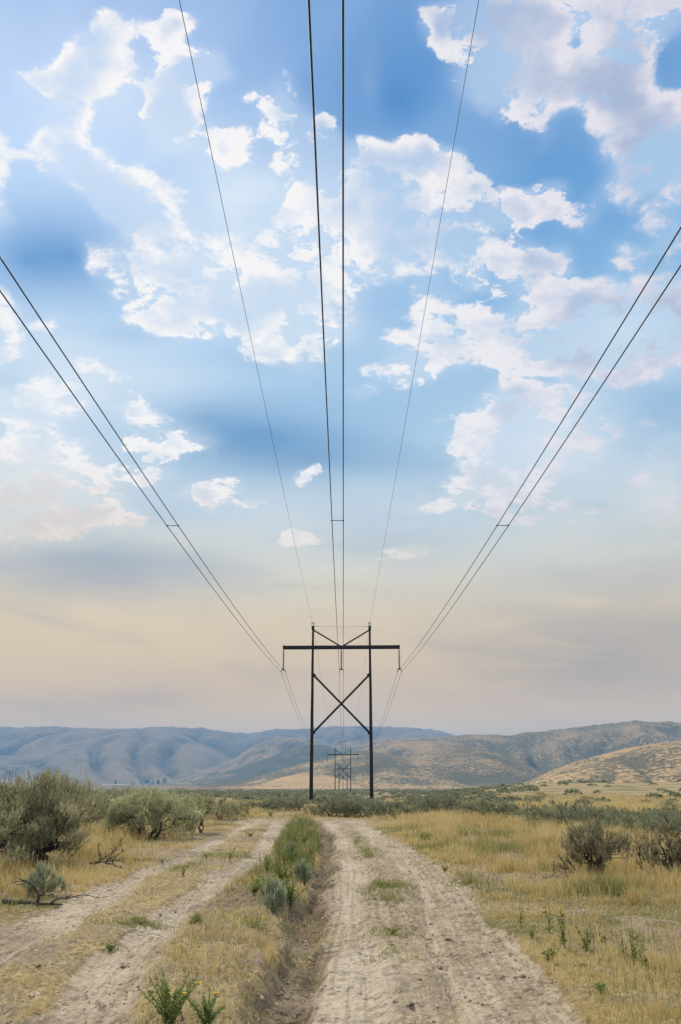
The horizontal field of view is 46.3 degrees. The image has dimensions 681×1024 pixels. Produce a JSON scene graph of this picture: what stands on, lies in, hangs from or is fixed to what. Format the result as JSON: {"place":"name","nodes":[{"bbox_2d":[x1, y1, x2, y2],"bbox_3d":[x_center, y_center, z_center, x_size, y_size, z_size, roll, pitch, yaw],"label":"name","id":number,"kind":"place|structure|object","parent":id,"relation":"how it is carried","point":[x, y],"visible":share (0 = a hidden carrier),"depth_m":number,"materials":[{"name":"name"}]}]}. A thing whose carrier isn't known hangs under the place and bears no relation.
{"place":"outdoors","nodes":[
{"label":"outdoors","id":0,"kind":"place"},
{"bbox_2d":[0,819,289,1023],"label":"dirt track","id":1,"kind":"structure","parent":0,"point":[85,974],"depth_m":9.06,"materials":[{"name":"soil"}]},
{"bbox_2d":[66,887,112,898],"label":"fallen branch","id":2,"kind":"object","parent":1,"relation":"on","point":[88,895],"visible":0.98,"depth_m":11.87,"materials":[{"name":"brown wood"}]},
{"bbox_2d":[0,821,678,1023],"bbox_3d":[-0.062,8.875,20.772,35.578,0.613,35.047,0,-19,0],"label":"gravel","id":3,"kind":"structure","parent":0,"point":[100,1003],"depth_m":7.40,"materials":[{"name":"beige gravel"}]},
{"bbox_2d":[0,720,680,792],"bbox_3d":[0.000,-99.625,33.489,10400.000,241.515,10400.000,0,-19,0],"label":"hills","id":4,"kind":"structure","parent":0,"point":[201,758],"depth_m":1634.17,"materials":[{"name":"soil"}]},
{"bbox_2d":[0,782,680,1023],"bbox_3d":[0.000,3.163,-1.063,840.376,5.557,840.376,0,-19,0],"label":"ground","id":5,"kind":"structure","parent":0,"point":[65,971],"depth_m":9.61,"materials":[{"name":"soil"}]},
{"bbox_2d":[0,766,44,815],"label":"sagebrush","id":6,"kind":"object","parent":5,"relation":"on","point":[9,792],"visible":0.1,"depth_m":24.33,"materials":[{"name":"green plant"}]},
{"bbox_2d":[0,794,45,864],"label":"sagebrush","id":7,"kind":"object","parent":5,"relation":"on","point":[6,833],"visible":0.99,"depth_m":15.38,"materials":[{"name":"green plant"}]},
{"bbox_2d":[2,878,71,905],"bbox_3d":[-4.348,5.418,11.423,0.844,0.422,0.968,9,-21,-25],"label":"fallen log","id":8,"kind":"object","parent":5,"relation":"on","point":[21,901],"visible":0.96,"depth_m":11.24,"materials":[{"name":"brown wood"}]},
{"bbox_2d":[20,860,71,895],"bbox_3d":[-4.518,5.687,12.312,0.732,0.631,0.712,0,-19,0],"label":"sagebrush","id":9,"kind":"object","parent":5,"relation":"on","point":[37,879],"visible":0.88,"depth_m":12.20,"materials":[{"name":"green plant"}]},
{"bbox_2d":[0,767,98,863],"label":"sagebrush","id":10,"kind":"object","parent":5,"relation":"on","point":[64,819],"visible":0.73,"depth_m":16.35,"materials":[{"name":"green plant"}]},
{"bbox_2d":[37,762,106,835],"bbox_3d":[-8.441,8.941,24.448,2.944,2.423,2.856,12,-22,-32],"label":"sagebrush","id":11,"kind":"object","parent":5,"relation":"on","point":[73,786],"visible":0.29,"depth_m":24.43,"materials":[{"name":"green plant"}]},
{"bbox_2d":[76,775,124,825],"bbox_3d":[-9.440,11.024,30.041,2.758,2.126,2.744,0,-19,0],"label":"sagebrush","id":12,"kind":"object","parent":5,"relation":"on","point":[98,797],"visible":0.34,"depth_m":30.08,"materials":[{"name":"green plant"}]},
{"bbox_2d":[88,833,128,868],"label":"fallen branch","id":13,"kind":"object","parent":5,"relation":"on","point":[100,859],"visible":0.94,"depth_m":16.44,"materials":[{"name":"brown wood"}]},
{"bbox_2d":[92,781,138,820],"bbox_3d":[-9.239,12.170,33.062,2.507,1.990,2.774,-8,-20,22],"label":"sagebrush","id":14,"kind":"object","parent":5,"relation":"on","point":[118,790],"visible":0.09,"depth_m":33.27,"materials":[{"name":"green plant"}]},
{"bbox_2d":[94,784,208,838],"bbox_3d":[-6.054,9.802,25.920,3.699,1.837,3.823,0,-19,0],"label":"sagebrush","id":15,"kind":"object","parent":5,"relation":"on","point":[140,806],"visible":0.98,"depth_m":25.37,"materials":[{"name":"green plant"}]},
{"bbox_2d":[138,968,200,1023],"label":"weed","id":16,"kind":"object","parent":5,"relation":"on","point":[171,1012],"visible":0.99,"depth_m":5.33,"materials":[{"name":"green plant"}]},
{"bbox_2d":[180,863,189,875],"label":"weed","id":17,"kind":"object","parent":5,"relation":"on","point":[183,870],"visible":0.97,"depth_m":14.80,"materials":[{"name":"green plant"}]},
{"bbox_2d":[166,790,203,822],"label":"sagebrush","id":18,"kind":"object","parent":5,"relation":"on","point":[191,800],"visible":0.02,"depth_m":34.27,"materials":[{"name":"green plant"}]},
{"bbox_2d":[183,792,222,832],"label":"sagebrush","id":19,"kind":"object","parent":5,"relation":"on","point":[209,804],"visible":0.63,"depth_m":28.17,"materials":[{"name":"green plant"}]},
{"bbox_2d":[187,992,226,1023],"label":"weed","id":20,"kind":"object","parent":5,"relation":"on","point":[206,1018],"visible":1,"depth_m":5.30,"materials":[{"name":"green plant"}]},
{"bbox_2d":[207,796,240,818],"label":"sagebrush","id":21,"kind":"object","parent":5,"relation":"on","point":[227,811],"visible":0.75,"depth_m":39.27,"materials":[{"name":"green plant"}]},
{"bbox_2d":[225,799,251,814],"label":"sagebrush","id":22,"kind":"object","parent":5,"relation":"on","point":[240,806],"visible":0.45,"depth_m":43.84,"materials":[{"name":"green plant"}]},
{"bbox_2d":[241,876,261,893],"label":"weed","id":23,"kind":"object","parent":5,"relation":"on","point":[254,888],"visible":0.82,"depth_m":11.27,"materials":[{"name":"green plant"}]},
{"bbox_2d":[246,799,283,810],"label":"sagebrush","id":24,"kind":"object","parent":5,"relation":"on","point":[260,805],"visible":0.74,"depth_m":54.74,"materials":[{"name":"green plant"}]},
{"bbox_2d":[254,872,279,897],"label":"weed","id":25,"kind":"object","parent":5,"relation":"on","point":[259,881],"visible":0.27,"depth_m":10.96,"materials":[{"name":"green plant"}]},
{"bbox_2d":[258,853,276,871],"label":"weed","id":26,"kind":"object","parent":5,"relation":"on","point":[266,861],"visible":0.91,"depth_m":14.53,"materials":[{"name":"green plant"}]},
{"bbox_2d":[260,873,288,912],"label":"sagebrush","id":27,"kind":"object","parent":5,"relation":"on","point":[274,898],"visible":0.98,"depth_m":10.29,"materials":[{"name":"green plant"}]},
{"bbox_2d":[270,858,286,874],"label":"weed","id":28,"kind":"object","parent":5,"relation":"on","point":[276,863],"visible":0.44,"depth_m":13.30,"materials":[{"name":"green plant"}]},
{"bbox_2d":[258,795,299,810],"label":"sagebrush","id":29,"kind":"object","parent":5,"relation":"on","point":[280,806],"visible":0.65,"depth_m":55.66,"materials":[{"name":"green plant"}]},
{"bbox_2d":[273,863,300,884],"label":"weed","id":30,"kind":"object","parent":5,"relation":"on","point":[284,872],"visible":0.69,"depth_m":11.98,"materials":[{"name":"green plant"}]},
{"bbox_2d":[277,843,300,866],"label":"weed","id":31,"kind":"object","parent":5,"relation":"on","point":[290,853],"visible":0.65,"depth_m":15.77,"materials":[{"name":"green plant"}]},
{"bbox_2d":[281,841,297,861],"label":"sagebrush","id":32,"kind":"object","parent":5,"relation":"on","point":[292,844],"visible":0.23,"depth_m":16.56,"materials":[{"name":"green plant"}]},
{"bbox_2d":[284,828,300,839],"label":"weed","id":33,"kind":"object","parent":5,"relation":"on","point":[287,834],"visible":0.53,"depth_m":21.30,"materials":[{"name":"green plant"}]},
{"bbox_2d":[281,875,307,907],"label":"weed","id":34,"kind":"object","parent":5,"relation":"on","point":[290,899],"visible":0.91,"depth_m":11.19,"materials":[{"name":"green plant"}]},
{"bbox_2d":[280,796,310,810],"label":"sagebrush","id":35,"kind":"object","parent":5,"relation":"on","point":[297,806],"visible":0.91,"depth_m":55.25,"materials":[{"name":"green plant"}]},
{"bbox_2d":[289,830,307,846],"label":"weed","id":36,"kind":"object","parent":5,"relation":"on","point":[296,838],"visible":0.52,"depth_m":19.34,"materials":[{"name":"green plant"}]},
{"bbox_2d":[291,816,310,829],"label":"weed","id":37,"kind":"object","parent":5,"relation":"on","point":[301,820],"visible":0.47,"depth_m":27.34,"materials":[{"name":"green plant"}]},
{"bbox_2d":[289,858,313,884],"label":"sagebrush","id":38,"kind":"object","parent":5,"relation":"on","point":[303,873],"visible":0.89,"depth_m":13.19,"materials":[{"name":"green plant"}]},
{"bbox_2d":[293,852,311,861],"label":"weed","id":39,"kind":"object","parent":5,"relation":"on","point":[303,856],"visible":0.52,"depth_m":15.79,"materials":[{"name":"green plant"}]},
{"bbox_2d":[292,829,314,844],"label":"weed","id":40,"kind":"object","parent":5,"relation":"on","point":[305,838],"visible":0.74,"depth_m":21.12,"materials":[{"name":"green plant"}]},
{"bbox_2d":[302,801,327,814],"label":"sagebrush","id":41,"kind":"object","parent":5,"relation":"on","point":[306,811],"visible":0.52,"depth_m":45.57,"materials":[{"name":"green plant"}]},
{"bbox_2d":[311,797,348,816],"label":"sagebrush","id":42,"kind":"object","parent":5,"relation":"on","point":[331,805],"visible":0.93,"depth_m":43.98,"materials":[{"name":"green plant"}]},
{"bbox_2d":[324,794,348,809],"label":"sagebrush","id":43,"kind":"object","parent":5,"relation":"on","point":[339,798],"visible":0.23,"depth_m":49.56,"materials":[{"name":"green plant"}]},
{"bbox_2d":[281,623,401,802],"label":"transmission tower","id":44,"kind":"structure","parent":5,"relation":"on","point":[369,674],"depth_m":89.36,"materials":[{"name":"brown wood"}]},
{"bbox_2d":[0,257,329,769],"bbox_3d":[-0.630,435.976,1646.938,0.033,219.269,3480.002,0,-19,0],"label":"power cable","id":45,"kind":"object","parent":44,"relation":"hanging from","point":[113,429],"visible":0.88,"depth_m":21.45,"materials":[{"name":"black metal"}]},
{"bbox_2d":[0,290,341,771],"bbox_3d":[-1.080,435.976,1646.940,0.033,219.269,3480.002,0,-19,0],"label":"power cable","id":46,"kind":"object","parent":44,"relation":"hanging from","point":[113,451],"visible":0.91,"depth_m":22.98,"materials":[{"name":"black metal"}]},
{"bbox_2d":[179,0,342,757],"bbox_3d":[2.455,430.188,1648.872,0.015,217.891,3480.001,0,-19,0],"label":"shield wire","id":47,"kind":"object","parent":44,"relation":"attached to","point":[233,257],"visible":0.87,"depth_m":24.00,"materials":[{"name":"grey metal"}]},
{"bbox_2d":[307,0,342,771],"bbox_3d":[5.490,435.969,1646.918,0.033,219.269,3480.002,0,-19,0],"label":"power cable","id":48,"kind":"object","parent":44,"relation":"attached to","point":[311,60],"visible":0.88,"depth_m":14.81,"materials":[{"name":"black metal"}]},
{"bbox_2d":[342,0,343,730],"bbox_3d":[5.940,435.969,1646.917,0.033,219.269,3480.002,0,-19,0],"label":"power cable","id":49,"kind":"object","parent":44,"relation":"hanging from","point":[343,301],"visible":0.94,"depth_m":16.02,"materials":[{"name":"black metal"}]},
{"bbox_2d":[352,0,478,742],"bbox_3d":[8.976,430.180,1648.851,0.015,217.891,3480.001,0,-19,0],"label":"shield wire","id":50,"kind":"object","parent":44,"relation":"attached to","point":[434,255],"visible":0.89,"depth_m":25.03,"materials":[{"name":"grey metal"}]},
{"bbox_2d":[346,227,680,748],"bbox_3d":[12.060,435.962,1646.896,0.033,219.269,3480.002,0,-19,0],"label":"power cable","id":51,"kind":"object","parent":44,"relation":"hanging from","point":[567,411],"visible":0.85,"depth_m":20.33,"materials":[{"name":"black metal"}]},
{"bbox_2d":[356,265,680,772],"bbox_3d":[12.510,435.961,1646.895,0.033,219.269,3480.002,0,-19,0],"label":"power cable","id":52,"kind":"object","parent":44,"relation":"hanging from","point":[567,436],"visible":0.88,"depth_m":22.08,"materials":[{"name":"black metal"}]},
{"bbox_2d":[327,748,358,791],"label":"transmission tower","id":53,"kind":"structure","parent":5,"relation":"on","point":[350,754],"depth_m":333.67,"materials":[{"name":"grey wood"}]},
{"bbox_2d":[334,764,352,789],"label":"transmission tower","id":54,"kind":"structure","parent":5,"relation":"on","point":[338,768],"depth_m":579.20,"materials":[{"name":"grey wood"}]},
{"bbox_2d":[326,797,365,816],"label":"sagebrush","id":55,"kind":"object","parent":5,"relation":"on","point":[346,811],"visible":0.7,"depth_m":43.82,"materials":[{"name":"green plant"}]},
{"bbox_2d":[38,743,680,802],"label":"sagebrush scrub","id":56,"kind":"object","parent":5,"relation":"on","point":[321,795],"visible":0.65,"depth_m":133.54,"materials":[{"name":"green plant"}]},
{"bbox_2d":[344,799,380,816],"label":"sagebrush","id":57,"kind":"object","parent":5,"relation":"on","point":[359,810],"visible":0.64,"depth_m":43.63,"materials":[{"name":"green plant"}]},
{"bbox_2d":[349,795,376,808],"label":"sagebrush","id":58,"kind":"object","parent":5,"relation":"on","point":[358,801],"visible":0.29,"depth_m":51.83,"materials":[{"name":"green plant"}]},
{"bbox_2d":[356,797,388,808],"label":"sagebrush","id":59,"kind":"object","parent":5,"relation":"on","point":[373,800],"visible":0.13,"depth_m":51.03,"materials":[{"name":"green plant"}]},
{"bbox_2d":[360,798,409,817],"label":"sagebrush","id":60,"kind":"object","parent":5,"relation":"on","point":[375,810],"visible":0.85,"depth_m":42.67,"materials":[{"name":"green plant"}]},
{"bbox_2d":[387,804,397,819],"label":"fallen branch","id":61,"kind":"object","parent":5,"relation":"on","point":[390,810],"visible":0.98,"depth_m":40.12,"materials":[{"name":"brown wood"}]},
{"bbox_2d":[396,805,416,815],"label":"sagebrush","id":62,"kind":"object","parent":5,"relation":"on","point":[403,809],"visible":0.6,"depth_m":42.01,"materials":[{"name":"green plant"}]},
{"bbox_2d":[402,799,422,805],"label":"sagebrush","id":63,"kind":"object","parent":5,"relation":"on","point":[408,802],"visible":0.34,"depth_m":59.79,"materials":[{"name":"green plant"}]},
{"bbox_2d":[418,831,434,839],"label":"weed","id":64,"kind":"object","parent":5,"relation":"on","point":[423,835],"visible":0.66,"depth_m":23.64,"materials":[{"name":"green plant"}]},
{"bbox_2d":[412,799,445,811],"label":"sagebrush","id":65,"kind":"object","parent":5,"relation":"on","point":[420,804],"visible":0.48,"depth_m":47.13,"materials":[{"name":"green plant"}]},
{"bbox_2d":[421,796,462,812],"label":"sagebrush","id":66,"kind":"object","parent":5,"relation":"on","point":[451,804],"visible":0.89,"depth_m":46.24,"materials":[{"name":"green plant"}]},
{"bbox_2d":[445,800,467,811],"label":"sagebrush","id":67,"kind":"object","parent":5,"relation":"on","point":[459,806],"visible":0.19,"depth_m":46.74,"materials":[{"name":"green plant"}]},
{"bbox_2d":[455,800,496,813],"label":"sagebrush","id":68,"kind":"object","parent":5,"relation":"on","point":[464,804],"visible":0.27,"depth_m":44.53,"materials":[{"name":"green plant"}]},
{"bbox_2d":[460,796,517,817],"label":"sagebrush","id":69,"kind":"object","parent":5,"relation":"on","point":[477,809],"visible":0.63,"depth_m":41.19,"materials":[{"name":"green plant"}]},
{"bbox_2d":[479,799,522,816],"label":"sagebrush","id":70,"kind":"object","parent":5,"relation":"on","point":[502,808],"visible":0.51,"depth_m":40.51,"materials":[{"name":"green plant"}]},
{"bbox_2d":[518,906,523,925],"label":"weed","id":71,"kind":"object","parent":5,"relation":"on","point":[521,917],"visible":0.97,"depth_m":9.66,"materials":[{"name":"green plant"}]},
{"bbox_2d":[501,801,543,819],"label":"sagebrush","id":72,"kind":"object","parent":5,"relation":"on","point":[519,811],"visible":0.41,"depth_m":36.10,"materials":[{"name":"green plant"}]},
{"bbox_2d":[528,925,537,938],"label":"weed","id":73,"kind":"object","parent":5,"relation":"on","point":[531,934],"visible":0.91,"depth_m":8.77,"materials":[{"name":"green plant"}]},
{"bbox_2d":[524,797,543,802],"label":"sagebrush","id":74,"kind":"object","parent":5,"relation":"on","point":[537,799],"visible":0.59,"depth_m":78.09,"materials":[{"name":"green plant"}]},
{"bbox_2d":[521,803,574,825],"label":"sagebrush","id":75,"kind":"object","parent":5,"relation":"on","point":[529,816],"visible":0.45,"depth_m":32.04,"materials":[{"name":"green plant"}]},
{"bbox_2d":[542,902,553,933],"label":"weed","id":76,"kind":"object","parent":5,"relation":"on","point":[549,928],"visible":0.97,"depth_m":8.97,"materials":[{"name":"green plant"}]},
{"bbox_2d":[542,948,556,961],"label":"weed","id":77,"kind":"object","parent":5,"relation":"on","point":[548,954],"visible":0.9,"depth_m":7.61,"materials":[{"name":"green plant"}]},
{"bbox_2d":[542,860,576,877],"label":"fallen branch","id":78,"kind":"object","parent":5,"relation":"on","point":[554,873],"visible":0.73,"depth_m":14.42,"materials":[{"name":"brown wood"}]},
{"bbox_2d":[555,907,566,947],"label":"weed","id":79,"kind":"object","parent":5,"relation":"on","point":[563,933],"visible":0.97,"depth_m":8.27,"materials":[{"name":"green plant"}]},
{"bbox_2d":[535,797,593,826],"bbox_3d":[9.063,11.803,31.141,2.615,1.299,2.259,2,-19,-7],"label":"sagebrush","id":80,"kind":"object","parent":5,"relation":"on","point":[554,815],"visible":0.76,"depth_m":31.06,"materials":[{"name":"green plant"}]},
{"bbox_2d":[552,854,598,876],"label":"fallen branch","id":81,"kind":"object","parent":5,"relation":"on","point":[566,867],"visible":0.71,"depth_m":14.61,"materials":[{"name":"brown wood"}]},
{"bbox_2d":[564,798,596,820],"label":"sagebrush","id":82,"kind":"object","parent":5,"relation":"on","point":[579,806],"visible":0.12,"depth_m":36.56,"materials":[{"name":"green plant"}]},
{"bbox_2d":[575,926,595,950],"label":"weed","id":83,"kind":"object","parent":5,"relation":"on","point":[584,940],"visible":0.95,"depth_m":8.18,"materials":[{"name":"green plant"}]},
{"bbox_2d":[580,798,591,804],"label":"sagebrush","id":84,"kind":"object","parent":5,"relation":"on","point":[588,802],"visible":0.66,"depth_m":72.73,"materials":[{"name":"green plant"}]},
{"bbox_2d":[568,804,616,825],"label":"sagebrush","id":85,"kind":"object","parent":5,"relation":"on","point":[589,808],"visible":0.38,"depth_m":31.38,"materials":[{"name":"green plant"}]},
{"bbox_2d":[554,814,637,876],"bbox_3d":[4.629,6.079,14.329,1.348,1.206,1.570,0,-19,0],"label":"sagebrush","id":86,"kind":"object","parent":5,"relation":"on","point":[588,846],"visible":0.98,"depth_m":14.22,"materials":[{"name":"green plant"}]},
{"bbox_2d":[593,979,607,992],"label":"weed","id":87,"kind":"object","parent":5,"relation":"on","point":[599,986],"visible":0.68,"depth_m":6.59,"materials":[{"name":"green plant"}]},
{"bbox_2d":[598,930,605,943],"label":"weed","id":88,"kind":"object","parent":5,"relation":"on","point":[599,934],"visible":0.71,"depth_m":8.37,"materials":[{"name":"green plant"}]},
{"bbox_2d":[583,809,630,825],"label":"sagebrush","id":89,"kind":"object","parent":5,"relation":"on","point":[594,813],"visible":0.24,"depth_m":29.12,"materials":[{"name":"green plant"}]},
{"bbox_2d":[601,805,628,812],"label":"sagebrush","id":90,"kind":"object","parent":5,"relation":"on","point":[614,808],"visible":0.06,"depth_m":35.67,"materials":[{"name":"green plant"}]},
{"bbox_2d":[615,939,628,959],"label":"weed","id":91,"kind":"object","parent":5,"relation":"on","point":[621,949],"visible":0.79,"depth_m":7.81,"materials":[{"name":"green plant"}]},
{"bbox_2d":[587,808,660,833],"bbox_3d":[8.959,10.052,25.623,2.379,1.043,2.278,3,-19,-7],"label":"sagebrush","id":92,"kind":"object","parent":5,"relation":"on","point":[627,819],"visible":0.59,"depth_m":25.39,"materials":[{"name":"green plant"}]},
{"bbox_2d":[612,806,648,820],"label":"sagebrush","id":93,"kind":"object","parent":5,"relation":"on","point":[643,809],"visible":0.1,"depth_m":30.16,"materials":[{"name":"green plant"}]},
{"bbox_2d":[628,927,639,963],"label":"weed","id":94,"kind":"object","parent":5,"relation":"on","point":[633,954],"visible":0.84,"depth_m":7.66,"materials":[{"name":"green plant"}]},
{"bbox_2d":[628,937,647,965],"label":"weed","id":95,"kind":"object","parent":5,"relation":"on","point":[641,948],"visible":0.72,"depth_m":7.44,"materials":[{"name":"green plant"}]},
{"bbox_2d":[631,834,654,878],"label":"fallen branch","id":96,"kind":"object","parent":5,"relation":"on","point":[639,854],"visible":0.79,"depth_m":14.48,"materials":[{"name":"brown wood"}]},
{"bbox_2d":[613,810,675,835],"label":"sagebrush","id":97,"kind":"object","parent":5,"relation":"on","point":[638,812],"visible":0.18,"depth_m":26.16,"materials":[{"name":"green plant"}]},
{"bbox_2d":[631,807,669,816],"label":"sagebrush","id":98,"kind":"object","parent":5,"relation":"on","point":[651,811],"visible":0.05,"depth_m":34.66,"materials":[{"name":"green plant"}]},
{"bbox_2d":[631,811,680,876],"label":"sagebrush","id":99,"kind":"object","parent":5,"relation":"on","point":[673,857],"visible":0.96,"depth_m":14.39,"materials":[{"name":"green plant"}]},
{"bbox_2d":[639,805,677,828],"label":"sagebrush","id":100,"kind":"object","parent":5,"relation":"on","point":[664,808],"visible":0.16,"depth_m":29.20,"materials":[{"name":"green plant"}]},
{"bbox_2d":[642,804,680,833],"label":"sagebrush","id":101,"kind":"object","parent":5,"relation":"on","point":[661,815],"visible":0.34,"depth_m":25.65,"materials":[{"name":"green plant"}]},
{"bbox_2d":[650,812,680,836],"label":"sagebrush","id":102,"kind":"object","parent":5,"relation":"on","point":[678,819],"visible":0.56,"depth_m":24.23,"materials":[{"name":"green plant"}]},
{"bbox_2d":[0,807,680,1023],"bbox_3d":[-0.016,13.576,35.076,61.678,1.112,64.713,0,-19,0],"label":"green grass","id":103,"kind":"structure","parent":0,"point":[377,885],"depth_m":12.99,"materials":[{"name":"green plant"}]},
{"bbox_2d":[0,0,680,735],"label":"sky","id":104,"kind":"structure","parent":0,"point":[562,201],"materials":[{"name":"blue"}]},
{"bbox_2d":[203,818,581,1023],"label":"dirt road","id":105,"kind":"structure","parent":0,"point":[360,994],"depth_m":8.26,"materials":[{"name":"soil"}]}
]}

